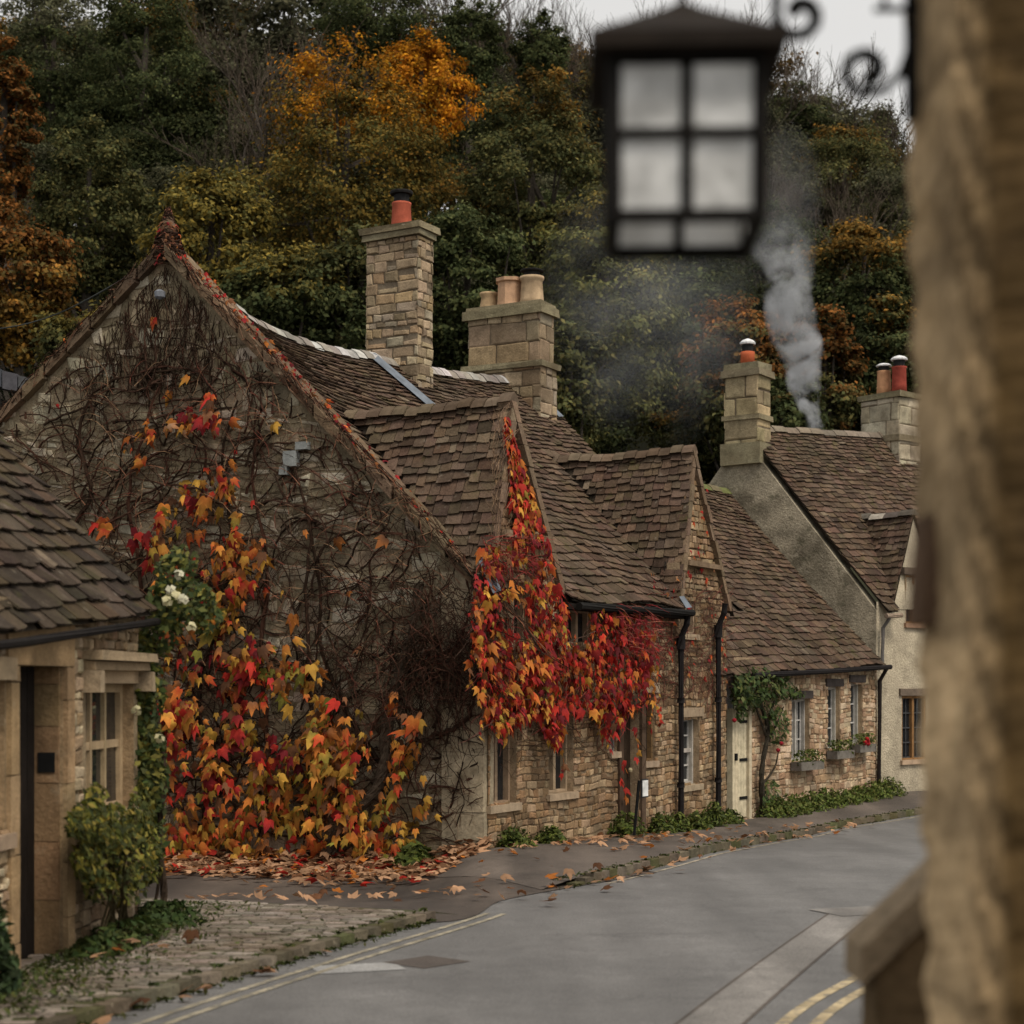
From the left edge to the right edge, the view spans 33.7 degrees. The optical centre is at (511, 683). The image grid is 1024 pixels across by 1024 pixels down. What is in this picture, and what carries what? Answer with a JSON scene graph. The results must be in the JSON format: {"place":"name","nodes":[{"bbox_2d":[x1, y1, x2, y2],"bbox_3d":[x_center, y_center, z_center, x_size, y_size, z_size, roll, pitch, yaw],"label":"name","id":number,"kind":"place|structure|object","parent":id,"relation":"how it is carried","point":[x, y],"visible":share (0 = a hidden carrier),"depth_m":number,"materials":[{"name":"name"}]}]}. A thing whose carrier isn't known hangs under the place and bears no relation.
{"place":"outdoors","nodes":[
{"label":"outdoors","id":0,"kind":"place"},
{"bbox_2d":[0,898,458,1023],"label":"cobbled forecourt","id":1,"kind":"structure","parent":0,"point":[275,926],"depth_m":12.20,"materials":[{"name":"stone"}]},
{"bbox_2d":[0,886,24,1002],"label":"shrub","id":2,"kind":"object","parent":1,"relation":"on","point":[10,973],"visible":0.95,"depth_m":10.02,"materials":[{"name":"green plant"}]},
{"bbox_2d":[63,781,165,939],"bbox_3d":[-2.877,1.324,12.317,0.508,1.276,3.574,0,0,-4],"label":"shrub","id":3,"kind":"object","parent":1,"relation":"on","point":[95,827],"visible":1,"depth_m":11.88,"materials":[{"name":"green plant"}]},
{"bbox_2d":[60,913,170,963],"bbox_3d":[-2.882,1.833,12.299,0.563,0.289,1.958,0,0,0],"label":"ground ivy","id":4,"kind":"object","parent":1,"relation":"on","point":[138,927],"visible":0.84,"depth_m":12.06,"materials":[{"name":"green plant"}]},
{"bbox_2d":[131,899,207,927],"bbox_3d":[-2.804,1.857,13.499,0.716,0.287,0.694,0,0,42],"label":"ground ivy","id":5,"kind":"object","parent":1,"relation":"on","point":[172,912],"visible":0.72,"depth_m":13.43,"materials":[{"name":"green plant"}]},
{"bbox_2d":[139,868,655,921],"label":"driveway","id":6,"kind":"structure","parent":0,"point":[465,903],"depth_m":18.27,"materials":[{"name":"asphalt"}]},
{"bbox_2d":[140,833,495,892],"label":"fallen leaves","id":7,"kind":"object","parent":6,"relation":"on","point":[276,866],"visible":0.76,"depth_m":20.77,"materials":[{"name":"orange plant"}]},
{"bbox_2d":[389,839,435,866],"bbox_3d":[-1.218,2.147,20.945,0.655,0.444,0.650,0,0,0],"label":"fern","id":8,"kind":"object","parent":6,"relation":"on","point":[411,853],"visible":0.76,"depth_m":20.84,"materials":[{"name":"green plant"}]},
{"bbox_2d":[0,0,910,263],"label":"sky","id":9,"kind":"structure","parent":0,"point":[848,25],"materials":[{"name":"white"}]},
{"bbox_2d":[63,227,878,601],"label":"hillside","id":10,"kind":"structure","parent":0,"point":[641,445],"depth_m":66.70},
{"bbox_2d":[0,35,47,398],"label":"beech tree","id":11,"kind":"object","parent":10,"relation":"on","point":[15,184],"visible":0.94,"depth_m":59.77,"materials":[{"name":"orange plant"}]},
{"bbox_2d":[0,203,90,400],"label":"beech tree","id":12,"kind":"object","parent":10,"relation":"on","point":[54,274],"visible":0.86,"depth_m":53.03,"materials":[{"name":"orange plant"}]},
{"bbox_2d":[16,133,82,240],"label":"broadleaf tree","id":13,"kind":"object","parent":10,"relation":"on","point":[37,152],"visible":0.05,"depth_m":82.36,"materials":[{"name":"green plant"}]},
{"bbox_2d":[0,0,118,234],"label":"broadleaf tree","id":14,"kind":"object","parent":10,"relation":"on","point":[54,94],"visible":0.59,"depth_m":88.62,"materials":[{"name":"green plant"}]},
{"bbox_2d":[23,298,104,374],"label":"broadleaf tree","id":15,"kind":"object","parent":10,"relation":"on","point":[54,330],"visible":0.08,"depth_m":45.05,"materials":[{"name":"green plant"}]},
{"bbox_2d":[0,0,155,71],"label":"broadleaf tree","id":16,"kind":"object","parent":10,"relation":"on","point":[19,3],"visible":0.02,"depth_m":108.58,"materials":[{"name":"green plant"}]},
{"bbox_2d":[20,112,160,321],"bbox_3d":[-15.972,-15.007,63.792,6.066,12.654,6.174,0,0,0],"label":"broadleaf tree","id":17,"kind":"object","parent":10,"relation":"on","point":[118,235],"visible":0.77,"depth_m":62.97,"materials":[{"name":"green plant"}]},
{"bbox_2d":[16,68,175,229],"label":"broadleaf tree","id":18,"kind":"object","parent":10,"relation":"on","point":[75,107],"visible":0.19,"depth_m":85.40,"materials":[{"name":"green plant"}]},
{"bbox_2d":[56,112,213,258],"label":"broadleaf tree","id":19,"kind":"object","parent":10,"relation":"on","point":[140,137],"visible":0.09,"depth_m":80.31,"materials":[{"name":"green plant"}]},
{"bbox_2d":[69,0,217,189],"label":"broadleaf tree","id":20,"kind":"object","parent":10,"relation":"on","point":[132,44],"visible":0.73,"depth_m":85.03,"materials":[{"name":"green plant"}]},
{"bbox_2d":[142,0,197,140],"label":"broadleaf tree","id":21,"kind":"object","parent":10,"relation":"on","point":[153,35],"visible":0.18,"depth_m":93.67,"materials":[{"name":"green plant"}]},
{"bbox_2d":[93,154,275,266],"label":"broadleaf tree","id":22,"kind":"object","parent":10,"relation":"on","point":[164,171],"visible":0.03,"depth_m":71.52,"materials":[{"name":"green plant"}]},
{"bbox_2d":[128,68,268,235],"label":"broadleaf tree","id":23,"kind":"object","parent":10,"relation":"on","point":[198,127],"visible":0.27,"depth_m":84.67,"materials":[{"name":"green plant"}]},
{"bbox_2d":[125,156,288,294],"bbox_3d":[-9.294,-9.073,52.041,4.938,13.851,5.082,0,0,0],"label":"broadleaf tree","id":24,"kind":"object","parent":10,"relation":"on","point":[224,197],"visible":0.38,"depth_m":51.07,"materials":[{"name":"green plant"}]},
{"bbox_2d":[191,32,305,152],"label":"broadleaf tree","id":25,"kind":"object","parent":10,"relation":"on","point":[210,66],"visible":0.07,"depth_m":101.45,"materials":[{"name":"plant"}]},
{"bbox_2d":[131,7,374,257],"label":"bare tree","id":26,"kind":"object","parent":10,"relation":"on","point":[263,155],"visible":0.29,"depth_m":69.52,"materials":[{"name":"brown plant"}]},
{"bbox_2d":[150,0,391,94],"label":"broadleaf tree","id":27,"kind":"object","parent":10,"relation":"on","point":[274,9],"visible":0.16,"depth_m":104.61,"materials":[{"name":"green plant"}]},
{"bbox_2d":[199,95,353,248],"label":"broadleaf tree","id":28,"kind":"object","parent":10,"relation":"on","point":[232,158],"visible":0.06,"depth_m":81.68,"materials":[{"name":"green plant"}]},
{"bbox_2d":[176,0,378,219],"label":"bare tree","id":29,"kind":"object","parent":10,"relation":"on","point":[205,51],"visible":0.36,"depth_m":75.67,"materials":[{"name":"brown plant"}]},
{"bbox_2d":[214,235,365,340],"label":"broadleaf tree","id":30,"kind":"object","parent":10,"relation":"on","point":[279,309],"visible":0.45,"depth_m":48.65,"materials":[{"name":"green plant"}]},
{"bbox_2d":[207,18,374,114],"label":"broadleaf tree","id":31,"kind":"object","parent":10,"relation":"on","point":[274,32],"visible":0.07,"depth_m":102.24,"materials":[{"name":"plant"}]},
{"bbox_2d":[293,220,377,349],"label":"broadleaf tree","id":32,"kind":"object","parent":10,"relation":"on","point":[348,260],"visible":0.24,"depth_m":48.99,"materials":[{"name":"green plant"}]},
{"bbox_2d":[229,26,466,298],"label":"maple tree","id":33,"kind":"object","parent":10,"relation":"on","point":[339,201],"visible":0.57,"depth_m":66.19,"materials":[{"name":"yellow plant"}]},
{"bbox_2d":[299,0,438,174],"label":"broadleaf tree","id":34,"kind":"object","parent":10,"relation":"on","point":[369,24],"visible":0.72,"depth_m":96.77,"materials":[{"name":"green plant"}]},
{"bbox_2d":[368,22,491,216],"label":"maple tree","id":35,"kind":"object","parent":10,"relation":"on","point":[429,81],"visible":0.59,"depth_m":75.03,"materials":[{"name":"orange plant"}]},
{"bbox_2d":[360,160,525,307],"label":"broadleaf tree","id":36,"kind":"object","parent":10,"relation":"on","point":[457,194],"visible":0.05,"depth_m":71.79,"materials":[{"name":"green plant"}]},
{"bbox_2d":[435,0,511,158],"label":"broadleaf tree","id":37,"kind":"object","parent":10,"relation":"on","point":[482,70],"visible":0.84,"depth_m":94.20,"materials":[{"name":"green plant"}]},
{"bbox_2d":[422,200,535,370],"bbox_3d":[-1.407,-9.351,54.041,4.466,11.876,4.778,0,0,0],"label":"broadleaf tree","id":38,"kind":"object","parent":10,"relation":"on","point":[450,346],"visible":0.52,"depth_m":52.94,"materials":[{"name":"green plant"}]},
{"bbox_2d":[437,79,586,200],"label":"broadleaf tree","id":39,"kind":"object","parent":10,"relation":"on","point":[454,161],"visible":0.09,"depth_m":86.56,"materials":[{"name":"green plant"}]},
{"bbox_2d":[446,62,602,298],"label":"broadleaf tree","id":40,"kind":"object","parent":10,"relation":"on","point":[538,147],"visible":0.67,"depth_m":65.04,"materials":[{"name":"green plant"}]},
{"bbox_2d":[504,6,575,106],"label":"broadleaf tree","id":41,"kind":"object","parent":10,"relation":"on","point":[545,41],"visible":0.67,"depth_m":95.22,"materials":[{"name":"green plant"}]},
{"bbox_2d":[517,92,602,191],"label":"broadleaf tree","id":42,"kind":"object","parent":10,"relation":"on","point":[593,118],"visible":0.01,"depth_m":88.71,"materials":[{"name":"green plant"}]},
{"bbox_2d":[553,310,622,453],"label":"broadleaf tree","id":43,"kind":"object","parent":10,"relation":"on","point":[582,404],"visible":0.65,"depth_m":49.47,"materials":[{"name":"green plant"}]},
{"bbox_2d":[575,360,646,453],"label":"broadleaf tree","id":44,"kind":"object","parent":10,"relation":"on","point":[615,441],"visible":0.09,"depth_m":53.77,"materials":[{"name":"green plant"}]},
{"bbox_2d":[525,176,704,453],"bbox_3d":[3.311,-10.701,56.010,6.149,12.142,5.946,0,0,-17],"label":"broadleaf tree","id":45,"kind":"object","parent":10,"relation":"on","point":[645,313],"visible":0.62,"depth_m":55.25,"materials":[{"name":"green plant"}]},
{"bbox_2d":[573,259,778,390],"bbox_3d":[6.245,-12.306,64.046,7.968,9.390,8.306,0,0,28],"label":"broadleaf tree","id":46,"kind":"object","parent":10,"relation":"on","point":[729,273],"visible":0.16,"depth_m":62.88,"materials":[{"name":"green plant"}]},
{"bbox_2d":[617,260,736,455],"bbox_3d":[5.947,-10.063,57.921,4.936,9.160,4.777,0,0,0],"label":"broadleaf tree","id":47,"kind":"object","parent":10,"relation":"on","point":[697,291],"visible":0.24,"depth_m":56.97,"materials":[{"name":"green plant"}]},
{"bbox_2d":[631,387,724,483],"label":"broadleaf tree","id":48,"kind":"object","parent":10,"relation":"on","point":[707,474],"visible":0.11,"depth_m":54.55,"materials":[{"name":"green plant"}]},
{"bbox_2d":[664,291,797,474],"bbox_3d":[6.932,-7.033,52.115,4.094,10.061,4.582,0,0,15],"label":"beech tree","id":49,"kind":"object","parent":10,"relation":"on","point":[720,345],"visible":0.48,"depth_m":51.19,"materials":[{"name":"green plant"}]},
{"bbox_2d":[706,195,846,363],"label":"broadleaf tree","id":50,"kind":"object","parent":10,"relation":"on","point":[781,236],"visible":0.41,"depth_m":71.12,"materials":[{"name":"green plant"}]},
{"bbox_2d":[729,142,836,285],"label":"broadleaf tree","id":51,"kind":"object","parent":10,"relation":"on","point":[808,199],"visible":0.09,"depth_m":81.80,"materials":[{"name":"green plant"}]},
{"bbox_2d":[756,116,816,357],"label":"bare tree","id":52,"kind":"object","parent":10,"relation":"on","point":[773,189],"visible":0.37,"depth_m":74.72,"materials":[{"name":"brown plant"}]},
{"bbox_2d":[745,90,834,286],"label":"broadleaf tree","id":53,"kind":"object","parent":10,"relation":"on","point":[792,144],"visible":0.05,"depth_m":93.20,"materials":[{"name":"green plant"}]},
{"bbox_2d":[768,5,825,168],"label":"bare tree","id":54,"kind":"object","parent":10,"relation":"on","point":[795,58],"visible":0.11,"depth_m":104.77,"materials":[{"name":"brown plant"}]},
{"bbox_2d":[764,359,833,429],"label":"broadleaf tree","id":55,"kind":"object","parent":10,"relation":"on","point":[796,385],"visible":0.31,"depth_m":49.25,"materials":[{"name":"green plant"}]},
{"bbox_2d":[768,80,851,175],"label":"broadleaf tree","id":56,"kind":"object","parent":10,"relation":"on","point":[801,119],"visible":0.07,"depth_m":103.40,"materials":[{"name":"green plant"}]},
{"bbox_2d":[769,155,870,339],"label":"bare tree","id":57,"kind":"object","parent":10,"relation":"on","point":[815,211],"visible":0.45,"depth_m":79.90,"materials":[{"name":"brown plant"}]},
{"bbox_2d":[748,176,909,387],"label":"bare tree","id":58,"kind":"object","parent":10,"relation":"on","point":[855,216],"visible":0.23,"depth_m":65.94,"materials":[{"name":"brown plant"}]},
{"bbox_2d":[788,303,873,430],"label":"beech tree","id":59,"kind":"object","parent":10,"relation":"on","point":[832,347],"visible":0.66,"depth_m":53.37,"materials":[{"name":"brown plant"}]},
{"bbox_2d":[774,35,904,176],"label":"bare tree","id":60,"kind":"object","parent":10,"relation":"on","point":[854,118],"visible":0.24,"depth_m":101.59,"materials":[{"name":"brown plant"}]},
{"bbox_2d":[766,264,915,403],"bbox_3d":[13.455,-11.522,63.893,8.093,8.695,8.136,0,0,38],"label":"broadleaf tree","id":61,"kind":"object","parent":10,"relation":"on","point":[799,338],"visible":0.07,"depth_m":62.78,"materials":[{"name":"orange plant"}]},
{"bbox_2d":[780,117,910,250],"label":"broadleaf tree","id":62,"kind":"object","parent":10,"relation":"on","point":[845,150],"visible":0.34,"depth_m":82.57,"materials":[{"name":"green plant"}]},
{"bbox_2d":[782,99,910,191],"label":"broadleaf tree","id":63,"kind":"object","parent":10,"relation":"on","point":[866,115],"visible":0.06,"depth_m":103.83,"materials":[{"name":"green plant"}]},
{"bbox_2d":[786,121,910,220],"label":"broadleaf tree","id":64,"kind":"object","parent":10,"relation":"on","point":[844,130],"visible":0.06,"depth_m":96.54,"materials":[{"name":"green plant"}]},
{"bbox_2d":[790,215,915,351],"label":"beech tree","id":65,"kind":"object","parent":10,"relation":"on","point":[851,247],"visible":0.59,"depth_m":60.91,"materials":[{"name":"green plant"}]},
{"bbox_2d":[829,291,917,431],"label":"broadleaf tree","id":66,"kind":"object","parent":10,"relation":"on","point":[881,324],"visible":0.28,"depth_m":55.17,"materials":[{"name":"green plant"}]},
{"bbox_2d":[837,161,911,277],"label":"broadleaf tree","id":67,"kind":"object","parent":10,"relation":"on","point":[899,184],"visible":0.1,"depth_m":79.39,"materials":[{"name":"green plant"}]},
{"bbox_2d":[94,815,926,1023],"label":"road","id":68,"kind":"structure","parent":0,"point":[674,945],"depth_m":12.37,"materials":[{"name":"asphalt"}]},
{"bbox_2d":[30,911,435,1023],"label":"kerb","id":69,"kind":"structure","parent":68,"relation":"on","point":[124,1002],"depth_m":11.07,"materials":[{"name":"stone"}]},
{"bbox_2d":[134,913,489,1023],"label":"yellow line","id":70,"kind":"object","parent":68,"relation":"on","point":[253,985],"visible":1,"depth_m":11.34,"materials":[{"name":"paint"}]},
{"bbox_2d":[162,914,504,1023],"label":"yellow line","id":71,"kind":"object","parent":68,"relation":"on","point":[281,984],"visible":1,"depth_m":11.34,"materials":[{"name":"paint"}]},
{"bbox_2d":[309,962,404,973],"bbox_3d":[-1.065,1.958,11.650,0.604,0.010,0.360,0,0,-19],"label":"road repair strip","id":72,"kind":"object","parent":68,"relation":"on","point":[362,967],"visible":1,"depth_m":11.66,"materials":[{"name":"asphalt"}]},
{"bbox_2d":[0,807,921,1023],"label":"moss and grass","id":73,"kind":"object","parent":68,"relation":"on","point":[56,974],"visible":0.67,"depth_m":11.18,"materials":[{"name":"green plant"}]},
{"bbox_2d":[90,819,873,1023],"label":"fallen leaves","id":74,"kind":"object","parent":68,"relation":"on","point":[188,935],"visible":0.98,"depth_m":17.79,"materials":[{"name":"orange plant"}]},
{"bbox_2d":[566,807,920,887],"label":"kerb","id":75,"kind":"structure","parent":68,"relation":"on","point":[696,851],"depth_m":21.64,"materials":[{"name":"stone"}]},
{"bbox_2d":[679,914,865,1023],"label":"road repair strip","id":76,"kind":"object","parent":68,"relation":"on","point":[742,998],"visible":0.9,"depth_m":11.30,"materials":[{"name":"concrete"}]},
{"bbox_2d":[776,977,855,1023],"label":"yellow line","id":77,"kind":"object","parent":68,"relation":"on","point":[791,1015],"visible":0.43,"depth_m":10.28,"materials":[{"name":"paint"}]},
{"bbox_2d":[435,791,923,888],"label":"pavement","id":78,"kind":"structure","parent":0,"point":[524,867],"depth_m":20.55,"materials":[{"name":"asphalt"}]},
{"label":"ground","id":79,"kind":"structure","parent":0,"visible":0},
{"bbox_2d":[0,429,160,979],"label":"stone cottage","id":80,"kind":"structure","parent":79,"relation":"on","point":[74,606],"depth_m":11.83,"materials":[{"name":"stone"}]},
{"bbox_2d":[0,657,17,850],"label":"window","id":81,"kind":"structure","parent":80,"relation":"in","point":[8,665],"depth_m":10.65,"materials":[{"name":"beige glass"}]},
{"bbox_2d":[15,666,33,958],"bbox_3d":[-3.394,0.905,11.372,0.060,2.050,0.861,0,0,4],"label":"door","id":82,"kind":"structure","parent":80,"relation":"in","point":[26,774],"depth_m":11.64,"materials":[{"name":"wood"}]},
{"bbox_2d":[80,650,158,820],"bbox_3d":[-3.057,0.414,12.898,0.325,1.317,1.432,0,0,4],"label":"window","id":83,"kind":"structure","parent":80,"relation":"in","point":[104,702],"depth_m":13.08,"materials":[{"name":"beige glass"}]},
{"bbox_2d":[131,543,223,909],"bbox_3d":[-2.821,0.460,13.703,0.954,3.218,0.499,0,0,-6],"label":"climbing rose","id":84,"kind":"object","parent":80,"relation":"attached to","point":[170,604],"visible":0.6,"depth_m":13.71,"materials":[{"name":"green plant"}]},
{"bbox_2d":[0,188,745,860],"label":"stone cottage","id":85,"kind":"structure","parent":79,"relation":"on","point":[616,524],"depth_m":22.91,"materials":[{"name":"stone"}]},
{"bbox_2d":[2,265,543,862],"bbox_3d":[-4.003,-1.455,21.996,9.355,8.247,0.659,0,0,20],"label":"creeper","id":86,"kind":"object","parent":85,"relation":"attached to","point":[322,727],"visible":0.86,"depth_m":21.77,"materials":[{"name":"orange plant"}]},
{"bbox_2d":[0,206,567,667],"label":"verge","id":87,"kind":"structure","parent":85,"relation":"attached to","point":[176,246],"depth_m":22.06,"materials":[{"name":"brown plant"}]},
{"bbox_2d":[484,697,521,813],"bbox_3d":[-0.172,0.898,21.421,0.249,1.446,0.823,0,0,29],"label":"window","id":88,"kind":"structure","parent":85,"relation":"in","point":[501,782],"depth_m":21.65,"materials":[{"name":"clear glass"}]},
{"bbox_2d":[546,695,578,800],"bbox_3d":[0.602,0.860,22.821,0.252,1.408,0.846,0,0,29],"label":"window","id":89,"kind":"structure","parent":85,"relation":"in","point":[556,784],"depth_m":22.93,"materials":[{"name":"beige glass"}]},
{"bbox_2d":[567,610,588,644],"bbox_3d":[0.855,-0.779,23.287,0.100,0.481,0.699,0,0,29],"label":"window","id":90,"kind":"structure","parent":85,"relation":"in","point":[579,624],"depth_m":23.46,"materials":[{"name":"beige glass"}]},
{"bbox_2d":[454,403,751,804],"bbox_3d":[1.771,-0.928,24.389,0.590,5.353,10.287,0,0,30],"label":"creeper","id":91,"kind":"object","parent":85,"relation":"attached to","point":[598,706],"visible":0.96,"depth_m":21.93,"materials":[{"name":"red plant"}]},
{"bbox_2d":[617,695,645,833],"bbox_3d":[1.665,1.226,24.751,0.240,2.109,0.917,0,0,29],"label":"door","id":92,"kind":"structure","parent":85,"relation":"in","point":[624,743],"depth_m":24.97,"materials":[{"name":"paint"}]},
{"bbox_2d":[678,707,703,791],"bbox_3d":[2.740,1.033,26.696,0.260,1.312,0.980,0,0,29],"label":"window","id":93,"kind":"structure","parent":85,"relation":"in","point":[688,712],"depth_m":26.97,"materials":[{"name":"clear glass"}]},
{"bbox_2d":[570,479,892,819],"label":"stone cottage","id":94,"kind":"structure","parent":79,"relation":"on","point":[812,645],"depth_m":31.57,"materials":[{"name":"stone"}]},
{"bbox_2d":[727,706,751,818],"bbox_3d":[3.867,1.347,28.732,0.120,1.946,0.687,0,0,35],"label":"door","id":95,"kind":"structure","parent":94,"relation":"in","point":[739,735],"depth_m":28.71,"materials":[{"name":"paint"}]},
{"bbox_2d":[729,666,805,816],"bbox_3d":[4.527,1.111,29.176,0.496,2.861,3.234,0,0,35],"label":"climbing rose","id":96,"kind":"object","parent":94,"relation":"attached to","point":[758,699],"visible":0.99,"depth_m":29.04,"materials":[{"name":"green plant"}]},
{"bbox_2d":[789,691,813,760],"bbox_3d":[5.161,0.761,30.636,0.226,1.281,0.943,0,0,35],"label":"window","id":97,"kind":"structure","parent":94,"relation":"in","point":[798,706],"depth_m":30.87,"materials":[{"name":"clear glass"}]},
{"bbox_2d":[825,678,843,748],"bbox_3d":[5.990,0.576,31.813,0.228,1.345,0.757,0,0,36],"label":"window","id":98,"kind":"structure","parent":94,"relation":"in","point":[831,684],"depth_m":32.02,"materials":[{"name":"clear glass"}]},
{"bbox_2d":[709,338,924,791],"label":"rendered cottage","id":99,"kind":"structure","parent":79,"relation":"on","point":[826,510],"depth_m":34.83,"materials":[{"name":"paint"}]},
{"bbox_2d":[899,688,922,764],"bbox_3d":[8.133,0.863,34.268,1.044,1.537,0.186,0,0,-42],"label":"window","id":100,"kind":"structure","parent":99,"relation":"in","point":[912,699],"depth_m":34.27,"materials":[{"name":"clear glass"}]},
{"bbox_2d":[845,858,930,1023],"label":"wall","id":101,"kind":"structure","parent":79,"relation":"on","point":[887,945],"depth_m":3.82,"materials":[{"name":"stone"}]},
{"bbox_2d":[903,0,1023,1023],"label":"stone pier","id":102,"kind":"structure","parent":79,"relation":"on","point":[965,185],"depth_m":2.74,"materials":[{"name":"stone"}]},
{"bbox_2d":[770,0,920,121],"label":"iron bracket","id":103,"kind":"object","parent":102,"relation":"attached to","point":[908,70],"visible":0.94,"depth_m":2.89,"materials":[{"name":"metal"}]},
{"bbox_2d":[588,0,787,259],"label":"lantern","id":104,"kind":"object","parent":103,"relation":"hanging from","point":[679,92],"visible":1,"depth_m":2.78,"materials":[{"name":"paint"}]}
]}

